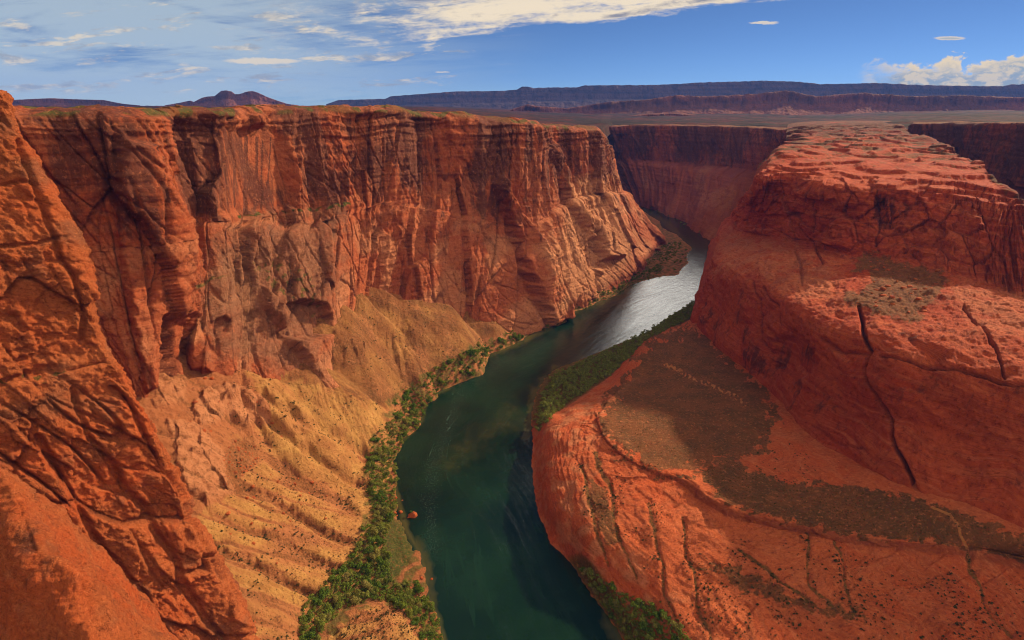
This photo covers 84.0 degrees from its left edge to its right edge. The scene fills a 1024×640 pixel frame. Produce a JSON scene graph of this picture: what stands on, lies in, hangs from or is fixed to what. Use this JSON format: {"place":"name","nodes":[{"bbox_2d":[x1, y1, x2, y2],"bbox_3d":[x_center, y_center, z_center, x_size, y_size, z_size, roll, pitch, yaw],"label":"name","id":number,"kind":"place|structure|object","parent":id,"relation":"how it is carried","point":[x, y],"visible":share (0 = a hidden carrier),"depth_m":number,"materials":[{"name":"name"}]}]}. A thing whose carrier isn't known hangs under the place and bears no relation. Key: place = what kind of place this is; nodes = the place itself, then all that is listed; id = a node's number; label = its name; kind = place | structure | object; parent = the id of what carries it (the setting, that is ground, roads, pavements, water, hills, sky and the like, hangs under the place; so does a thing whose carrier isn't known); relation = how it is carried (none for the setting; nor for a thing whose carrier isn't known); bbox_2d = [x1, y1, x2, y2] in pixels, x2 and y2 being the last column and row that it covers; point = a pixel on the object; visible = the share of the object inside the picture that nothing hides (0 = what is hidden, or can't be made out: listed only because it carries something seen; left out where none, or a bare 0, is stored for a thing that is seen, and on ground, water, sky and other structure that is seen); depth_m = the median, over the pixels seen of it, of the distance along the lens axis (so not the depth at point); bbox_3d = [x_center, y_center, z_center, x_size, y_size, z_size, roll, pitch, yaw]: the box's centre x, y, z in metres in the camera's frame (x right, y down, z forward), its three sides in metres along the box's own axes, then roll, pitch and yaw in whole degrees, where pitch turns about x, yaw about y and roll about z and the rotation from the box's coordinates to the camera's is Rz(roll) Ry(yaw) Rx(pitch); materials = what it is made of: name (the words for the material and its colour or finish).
{"place":"outdoors","nodes":[
{"label":"outdoors","id":0,"kind":"place"},
{"bbox_2d":[12,98,139,106],"bbox_3d":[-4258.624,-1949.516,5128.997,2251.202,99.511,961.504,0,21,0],"label":"horizon hill","id":1,"kind":"structure","parent":0,"point":[53,102],"depth_m":4844.90,"materials":[{"name":"brown stone"}]},
{"bbox_2d":[0,467,178,639],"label":"outcrop","id":2,"kind":"object","parent":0,"point":[62,576],"visible":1,"depth_m":154.52,"materials":[{"name":"orange stone"}]},
{"bbox_2d":[0,90,260,639],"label":"cliff","id":3,"kind":"structure","parent":0,"point":[81,443],"depth_m":241.63,"materials":[{"name":"orange stone"}]},
{"bbox_2d":[165,90,298,105],"bbox_3d":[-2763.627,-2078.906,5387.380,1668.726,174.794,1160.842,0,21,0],"label":"distant butte","id":4,"kind":"object","parent":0,"point":[225,98],"visible":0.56,"depth_m":5190.86,"materials":[{"name":"brown stone"}]},
{"bbox_2d":[153,108,446,111],"bbox_3d":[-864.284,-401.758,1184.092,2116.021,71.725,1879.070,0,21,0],"label":"plateau","id":5,"kind":"structure","parent":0,"point":[412,110],"depth_m":1792.50,"materials":[{"name":"brown stone"}]},
{"bbox_2d":[14,104,666,397],"bbox_3d":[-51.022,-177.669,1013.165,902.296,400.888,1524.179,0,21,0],"label":"cliff","id":6,"kind":"structure","parent":0,"point":[259,239],"depth_m":548.34,"materials":[{"name":"stone"}]},
{"bbox_2d":[136,205,691,639],"bbox_3d":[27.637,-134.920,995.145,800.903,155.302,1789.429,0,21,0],"label":"sand slope","id":7,"kind":"structure","parent":0,"point":[196,452],"depth_m":429.57,"materials":[{"name":"orange sand"}]},
{"bbox_2d":[299,622,309,629],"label":"riverside shrub","id":8,"kind":"object","parent":7,"relation":"on","point":[305,625],"visible":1,"depth_m":326.98,"materials":[{"name":"green plant"}]},
{"bbox_2d":[298,631,315,639],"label":"riverside shrub","id":9,"kind":"object","parent":7,"relation":"on","point":[310,633],"visible":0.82,"depth_m":323.85,"materials":[{"name":"green plant"}]},
{"bbox_2d":[304,609,314,620],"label":"riverside shrub","id":10,"kind":"object","parent":7,"relation":"on","point":[310,615],"visible":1,"depth_m":335.62,"materials":[{"name":"green plant"}]},
{"bbox_2d":[307,596,318,603],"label":"riverside shrub","id":11,"kind":"object","parent":7,"relation":"on","point":[315,599],"visible":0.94,"depth_m":347.90,"materials":[{"name":"green plant"}]},
{"bbox_2d":[314,613,326,622],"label":"riverside shrub","id":12,"kind":"object","parent":7,"relation":"on","point":[320,618],"visible":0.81,"depth_m":337.33,"materials":[{"name":"green plant"}]},
{"bbox_2d":[317,620,325,632],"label":"riverside shrub","id":13,"kind":"object","parent":7,"relation":"on","point":[320,626],"visible":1,"depth_m":329.94,"materials":[{"name":"green plant"}]},
{"bbox_2d":[319,588,328,599],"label":"riverside shrub","id":14,"kind":"object","parent":7,"relation":"on","point":[322,594],"visible":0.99,"depth_m":356.68,"materials":[{"name":"green plant"}]},
{"bbox_2d":[323,611,331,620],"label":"riverside shrub","id":15,"kind":"object","parent":7,"relation":"on","point":[329,616],"visible":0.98,"depth_m":341.01,"materials":[{"name":"green plant"}]},
{"bbox_2d":[323,602,334,614],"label":"riverside shrub","id":16,"kind":"object","parent":7,"relation":"on","point":[328,609],"visible":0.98,"depth_m":347.08,"materials":[{"name":"green plant"}]},
{"bbox_2d":[331,595,337,602],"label":"riverside shrub","id":17,"kind":"object","parent":7,"relation":"on","point":[334,597],"visible":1,"depth_m":356.05,"materials":[{"name":"green plant"}]},
{"bbox_2d":[328,574,341,581],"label":"riverside shrub","id":18,"kind":"object","parent":7,"relation":"on","point":[333,577],"visible":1,"depth_m":369.21,"materials":[{"name":"green plant"}]},
{"bbox_2d":[331,568,340,574],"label":"riverside shrub","id":19,"kind":"object","parent":7,"relation":"on","point":[336,571],"visible":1,"depth_m":376.48,"materials":[{"name":"green plant"}]},
{"bbox_2d":[338,565,348,574],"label":"riverside shrub","id":20,"kind":"object","parent":7,"relation":"on","point":[344,570],"visible":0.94,"depth_m":380.03,"materials":[{"name":"green plant"}]},
{"bbox_2d":[339,592,350,599],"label":"riverside shrub","id":21,"kind":"object","parent":7,"relation":"on","point":[348,594],"visible":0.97,"depth_m":360.01,"materials":[{"name":"green plant"}]},
{"bbox_2d":[343,572,349,580],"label":"riverside shrub","id":22,"kind":"object","parent":7,"relation":"on","point":[346,575],"visible":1,"depth_m":374.41,"materials":[{"name":"green plant"}]},
{"bbox_2d":[350,595,361,605],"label":"riverside shrub","id":23,"kind":"object","parent":7,"relation":"on","point":[353,599],"visible":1,"depth_m":355.45,"materials":[{"name":"green plant"}]},
{"bbox_2d":[350,589,361,597],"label":"riverside shrub","id":24,"kind":"object","parent":7,"relation":"on","point":[358,595],"visible":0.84,"depth_m":360.98,"materials":[{"name":"green plant"}]},
{"bbox_2d":[352,562,362,569],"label":"riverside shrub","id":25,"kind":"object","parent":7,"relation":"on","point":[358,565],"visible":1,"depth_m":385.86,"materials":[{"name":"green plant"}]},
{"bbox_2d":[355,541,362,549],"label":"riverside shrub","id":26,"kind":"object","parent":7,"relation":"on","point":[360,543],"visible":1,"depth_m":402.97,"materials":[{"name":"green plant"}]},
{"bbox_2d":[360,590,369,596],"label":"riverside shrub","id":27,"kind":"object","parent":7,"relation":"on","point":[366,593],"visible":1,"depth_m":361.60,"materials":[{"name":"green plant"}]},
{"bbox_2d":[360,563,371,574],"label":"riverside shrub","id":28,"kind":"object","parent":7,"relation":"on","point":[365,569],"visible":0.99,"depth_m":382.53,"materials":[{"name":"green plant"}]},
{"bbox_2d":[361,579,373,590],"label":"riverside shrub","id":29,"kind":"object","parent":7,"relation":"on","point":[364,584],"visible":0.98,"depth_m":368.37,"materials":[{"name":"green plant"}]},
{"bbox_2d":[362,545,373,553],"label":"riverside shrub","id":30,"kind":"object","parent":7,"relation":"on","point":[367,550],"visible":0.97,"depth_m":400.03,"materials":[{"name":"green plant"}]},
{"bbox_2d":[365,486,376,496],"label":"riverside shrub","id":31,"kind":"object","parent":7,"relation":"on","point":[370,491],"visible":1,"depth_m":459.79,"materials":[{"name":"green plant"}]},
{"bbox_2d":[366,536,375,543],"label":"riverside shrub","id":32,"kind":"object","parent":7,"relation":"on","point":[371,539],"visible":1,"depth_m":408.19,"materials":[{"name":"green plant"}]},
{"bbox_2d":[367,461,374,468],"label":"riverside shrub","id":33,"kind":"object","parent":7,"relation":"on","point":[370,464],"visible":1,"depth_m":487.00,"materials":[{"name":"green plant"}]},
{"bbox_2d":[369,455,377,461],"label":"riverside shrub","id":34,"kind":"object","parent":7,"relation":"on","point":[373,457],"visible":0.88,"depth_m":499.16,"materials":[{"name":"green plant"}]},
{"bbox_2d":[368,548,379,561],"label":"riverside shrub","id":35,"kind":"object","parent":7,"relation":"on","point":[372,555],"visible":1,"depth_m":396.50,"materials":[{"name":"green plant"}]},
{"bbox_2d":[369,527,378,536],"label":"riverside shrub","id":36,"kind":"object","parent":7,"relation":"on","point":[375,531],"visible":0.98,"depth_m":417.34,"materials":[{"name":"green plant"}]},
{"bbox_2d":[370,586,378,595],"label":"riverside shrub","id":37,"kind":"object","parent":7,"relation":"on","point":[373,590],"visible":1,"depth_m":365.54,"materials":[{"name":"green plant"}]},
{"bbox_2d":[372,510,379,517],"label":"riverside shrub","id":38,"kind":"object","parent":7,"relation":"on","point":[375,514],"visible":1,"depth_m":436.01,"materials":[{"name":"green plant"}]},
{"bbox_2d":[373,447,382,453],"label":"riverside shrub","id":39,"kind":"object","parent":7,"relation":"on","point":[379,450],"visible":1,"depth_m":510.65,"materials":[{"name":"green plant"}]},
{"bbox_2d":[374,493,381,500],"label":"riverside shrub","id":40,"kind":"object","parent":7,"relation":"on","point":[378,497],"visible":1,"depth_m":455.74,"materials":[{"name":"green plant"}]},
{"bbox_2d":[374,516,382,524],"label":"riverside shrub","id":41,"kind":"object","parent":7,"relation":"on","point":[378,519],"visible":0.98,"depth_m":431.59,"materials":[{"name":"green plant"}]},
{"bbox_2d":[376,581,381,588],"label":"riverside shrub","id":42,"kind":"object","parent":7,"relation":"on","point":[379,584],"visible":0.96,"depth_m":372.05,"materials":[{"name":"green plant"}]},
{"bbox_2d":[375,536,383,546],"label":"riverside shrub","id":43,"kind":"object","parent":7,"relation":"on","point":[379,540],"visible":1,"depth_m":409.05,"materials":[{"name":"green plant"}]},
{"bbox_2d":[376,505,382,514],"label":"riverside shrub","id":44,"kind":"object","parent":7,"relation":"on","point":[379,509],"visible":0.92,"depth_m":442.29,"materials":[{"name":"green plant"}]},
{"bbox_2d":[375,557,384,565],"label":"riverside shrub","id":45,"kind":"object","parent":7,"relation":"on","point":[381,562],"visible":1,"depth_m":390.79,"materials":[{"name":"green plant"}]},
{"bbox_2d":[375,522,384,530],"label":"riverside shrub","id":46,"kind":"object","parent":7,"relation":"on","point":[380,526],"visible":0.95,"depth_m":423.13,"materials":[{"name":"green plant"}]},
{"bbox_2d":[379,502,389,507],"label":"riverside shrub","id":47,"kind":"object","parent":7,"relation":"on","point":[383,504],"visible":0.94,"depth_m":446.84,"materials":[{"name":"green plant"}]},
{"bbox_2d":[381,506,390,517],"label":"riverside shrub","id":48,"kind":"object","parent":7,"relation":"on","point":[386,510],"visible":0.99,"depth_m":440.48,"materials":[{"name":"green plant"}]},
{"bbox_2d":[383,575,392,583],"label":"riverside shrub","id":49,"kind":"object","parent":7,"relation":"on","point":[388,579],"visible":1,"depth_m":376.47,"materials":[{"name":"green plant"}]},
{"bbox_2d":[385,551,391,558],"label":"riverside shrub","id":50,"kind":"object","parent":7,"relation":"on","point":[387,556],"visible":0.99,"depth_m":397.64,"materials":[{"name":"green plant"}]},
{"bbox_2d":[385,512,395,521],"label":"riverside shrub","id":51,"kind":"object","parent":7,"relation":"on","point":[391,515],"visible":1,"depth_m":436.52,"materials":[{"name":"green plant"}]},
{"bbox_2d":[386,421,394,427],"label":"riverside shrub","id":52,"kind":"object","parent":7,"relation":"on","point":[390,426],"visible":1,"depth_m":543.53,"materials":[{"name":"green plant"}]},
{"bbox_2d":[387,594,393,600],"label":"riverside shrub","id":53,"kind":"object","parent":7,"relation":"on","point":[390,597],"visible":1,"depth_m":361.63,"materials":[{"name":"green plant"}]},
{"bbox_2d":[393,599,406,609],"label":"riverside shrub","id":54,"kind":"object","parent":7,"relation":"on","point":[398,604],"visible":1,"depth_m":355.08,"materials":[{"name":"green plant"}]},
{"bbox_2d":[405,608,412,617],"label":"riverside shrub","id":55,"kind":"object","parent":7,"relation":"on","point":[409,612],"visible":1,"depth_m":349.27,"materials":[{"name":"green plant"}]},
{"bbox_2d":[404,587,413,594],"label":"riverside shrub","id":56,"kind":"object","parent":7,"relation":"on","point":[409,592],"visible":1,"depth_m":369.54,"materials":[{"name":"green plant"}]},
{"bbox_2d":[407,598,414,604],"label":"riverside shrub","id":57,"kind":"object","parent":7,"relation":"on","point":[410,601],"visible":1,"depth_m":361.31,"materials":[{"name":"green plant"}]},
{"bbox_2d":[410,617,418,625],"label":"riverside shrub","id":58,"kind":"object","parent":7,"relation":"on","point":[415,622],"visible":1,"depth_m":345.23,"materials":[{"name":"green plant"}]},
{"bbox_2d":[412,605,420,613],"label":"riverside shrub","id":59,"kind":"object","parent":7,"relation":"on","point":[417,610],"visible":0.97,"depth_m":353.88,"materials":[{"name":"green plant"}]},
{"bbox_2d":[412,580,424,593],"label":"riverside shrub","id":60,"kind":"object","parent":7,"relation":"on","point":[417,588],"visible":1,"depth_m":373.12,"materials":[{"name":"green plant"}]},
{"bbox_2d":[418,631,425,638],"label":"riverside shrub","id":61,"kind":"object","parent":7,"relation":"on","point":[420,633],"visible":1,"depth_m":337.64,"materials":[{"name":"green plant"}]},
{"bbox_2d":[421,627,429,632],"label":"riverside shrub","id":62,"kind":"object","parent":7,"relation":"on","point":[423,629],"visible":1,"depth_m":340.96,"materials":[{"name":"green plant"}]},
{"bbox_2d":[425,601,434,611],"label":"riverside shrub","id":63,"kind":"object","parent":7,"relation":"on","point":[431,608],"visible":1,"depth_m":359.28,"materials":[{"name":"green plant"}]},
{"bbox_2d":[428,625,436,632],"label":"riverside shrub","id":64,"kind":"object","parent":7,"relation":"on","point":[434,628],"visible":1,"depth_m":343.73,"materials":[{"name":"green plant"}]},
{"bbox_2d":[437,377,445,384],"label":"riverside shrub","id":65,"kind":"object","parent":7,"relation":"on","point":[441,380],"visible":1,"depth_m":639.40,"materials":[{"name":"green plant"}]},
{"bbox_2d":[465,368,473,376],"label":"riverside shrub","id":66,"kind":"object","parent":7,"relation":"on","point":[469,372],"visible":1,"depth_m":664.20,"materials":[{"name":"green plant"}]},
{"bbox_2d":[466,349,474,356],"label":"riverside shrub","id":67,"kind":"object","parent":7,"relation":"on","point":[470,352],"visible":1,"depth_m":675.35,"materials":[{"name":"green plant"}]},
{"bbox_2d":[298,242,690,639],"bbox_3d":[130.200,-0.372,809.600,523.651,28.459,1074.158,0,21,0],"label":"riverside bushes","id":68,"kind":"object","parent":7,"relation":"on","point":[385,565],"visible":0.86,"depth_m":371.42,"materials":[{"name":"green plant"}]},
{"bbox_2d":[0,0,1023,105],"label":"sky","id":69,"kind":"structure","parent":0,"point":[133,52],"materials":[{"name":"blue"}]},
{"bbox_2d":[13,105,1023,136],"bbox_3d":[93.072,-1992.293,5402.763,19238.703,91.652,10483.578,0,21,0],"label":"desert plain","id":70,"kind":"structure","parent":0,"point":[603,122],"depth_m":2513.31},
{"bbox_2d":[393,205,710,639],"bbox_3d":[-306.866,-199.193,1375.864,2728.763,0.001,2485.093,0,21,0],"label":"river","id":71,"kind":"structure","parent":0,"point":[496,564],"depth_m":476.95,"materials":[{"name":"liquid"}]},
{"bbox_2d":[408,511,416,517],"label":"boulder","id":72,"kind":"object","parent":71,"relation":"in","point":[413,514],"visible":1,"depth_m":442.21,"materials":[{"name":"orange stone"}]},
{"bbox_2d":[634,113,692,115],"bbox_3d":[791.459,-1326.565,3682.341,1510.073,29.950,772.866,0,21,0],"label":"brown hills","id":73,"kind":"structure","parent":0,"point":[665,114],"depth_m":3389.00,"materials":[{"name":"stone"}]},
{"bbox_2d":[326,81,1023,108],"bbox_3d":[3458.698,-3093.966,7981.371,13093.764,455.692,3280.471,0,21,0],"label":"distant mesa","id":74,"kind":"structure","parent":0,"point":[568,97],"depth_m":7360.29,"materials":[{"name":"brown stone"}]},
{"bbox_2d":[607,124,889,239],"bbox_3d":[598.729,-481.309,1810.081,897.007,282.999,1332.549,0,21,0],"label":"cliff","id":75,"kind":"structure","parent":0,"point":[697,178],"depth_m":1682.53,"materials":[{"name":"stone"}]},
{"bbox_2d":[509,90,1023,114],"bbox_3d":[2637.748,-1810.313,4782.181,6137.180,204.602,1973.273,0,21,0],"label":"brown hills","id":76,"kind":"structure","parent":0,"point":[785,102],"depth_m":4274.53,"materials":[{"name":"brown stone"}]},
{"bbox_2d":[531,302,1023,639],"bbox_3d":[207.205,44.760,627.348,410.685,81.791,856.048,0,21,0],"label":"bank","id":77,"kind":"structure","parent":0,"point":[714,526],"depth_m":378.14,"materials":[{"name":"red stone"}]},
{"bbox_2d":[581,567,588,575],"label":"riverside shrub","id":78,"kind":"object","parent":77,"relation":"on","point":[584,572],"visible":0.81,"depth_m":381.59,"materials":[{"name":"green plant"}]},
{"bbox_2d":[587,567,594,580],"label":"riverside shrub","id":79,"kind":"object","parent":77,"relation":"on","point":[591,573],"visible":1,"depth_m":377.58,"materials":[{"name":"green plant"}]},
{"bbox_2d":[596,584,606,592],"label":"riverside shrub","id":80,"kind":"object","parent":77,"relation":"on","point":[602,588],"visible":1,"depth_m":365.22,"materials":[{"name":"green plant"}]},
{"bbox_2d":[608,581,616,590],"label":"riverside shrub","id":81,"kind":"object","parent":77,"relation":"on","point":[612,586],"visible":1,"depth_m":361.30,"materials":[{"name":"green plant"}]},
{"bbox_2d":[533,300,694,431],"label":"bank thicket","id":82,"kind":"object","parent":77,"relation":"on","point":[586,368],"visible":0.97,"depth_m":670.40,"materials":[{"name":"green plant"}]},
{"bbox_2d":[612,599,619,607],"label":"riverside shrub","id":83,"kind":"object","parent":77,"relation":"on","point":[614,601],"visible":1,"depth_m":354.33,"materials":[{"name":"green plant"}]},
{"bbox_2d":[211,293,1023,639],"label":"desert scrub","id":84,"kind":"object","parent":77,"relation":"on","point":[593,519],"visible":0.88,"depth_m":347.35,"materials":[{"name":"green plant"}]},
{"bbox_2d":[632,628,639,635],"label":"riverside shrub","id":85,"kind":"object","parent":77,"relation":"on","point":[635,633],"visible":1,"depth_m":336.54,"materials":[{"name":"green plant"}]},
{"bbox_2d":[631,598,642,608],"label":"riverside shrub","id":86,"kind":"object","parent":77,"relation":"on","point":[636,602],"visible":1,"depth_m":346.66,"materials":[{"name":"green plant"}]},
{"bbox_2d":[637,621,650,631],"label":"riverside shrub","id":87,"kind":"object","parent":77,"relation":"on","point":[643,627],"visible":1,"depth_m":335.29,"materials":[{"name":"green plant"}]},
{"bbox_2d":[644,633,653,639],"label":"riverside shrub","id":88,"kind":"object","parent":77,"relation":"on","point":[647,637],"visible":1,"depth_m":329.12,"materials":[{"name":"green plant"}]},
{"bbox_2d":[650,618,659,627],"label":"riverside shrub","id":89,"kind":"object","parent":77,"relation":"on","point":[655,625],"visible":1,"depth_m":334.54,"materials":[{"name":"green plant"}]},
{"bbox_2d":[652,609,664,619],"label":"riverside shrub","id":90,"kind":"object","parent":77,"relation":"on","point":[656,614],"visible":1,"depth_m":335.50,"materials":[{"name":"green plant"}]},
{"bbox_2d":[656,627,662,634],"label":"riverside shrub","id":91,"kind":"object","parent":77,"relation":"on","point":[659,631],"visible":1,"depth_m":330.07,"materials":[{"name":"green plant"}]},
{"bbox_2d":[659,611,666,618],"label":"riverside shrub","id":92,"kind":"object","parent":77,"relation":"on","point":[662,614],"visible":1,"depth_m":334.36,"materials":[{"name":"green plant"}]},
{"bbox_2d":[670,620,683,630],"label":"riverside shrub","id":93,"kind":"object","parent":77,"relation":"on","point":[675,625],"visible":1,"depth_m":327.32,"materials":[{"name":"green plant"}]},
{"bbox_2d":[604,328,1022,560],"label":"dry grass","id":94,"kind":"structure","parent":0,"point":[794,481],"depth_m":388.10,"materials":[{"name":"plant"}]},
{"bbox_2d":[690,121,1023,527],"bbox_3d":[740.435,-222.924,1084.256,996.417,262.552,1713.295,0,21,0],"label":"mesa","id":95,"kind":"structure","parent":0,"point":[930,400],"depth_m":546.58,"materials":[{"name":"red stone"}]},
{"bbox_2d":[908,121,1023,198],"bbox_3d":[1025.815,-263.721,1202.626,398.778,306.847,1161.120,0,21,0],"label":"side canyon cliff","id":96,"kind":"structure","parent":0,"point":[997,148],"depth_m":1120.38,"materials":[{"name":"brown stone"}]}
]}

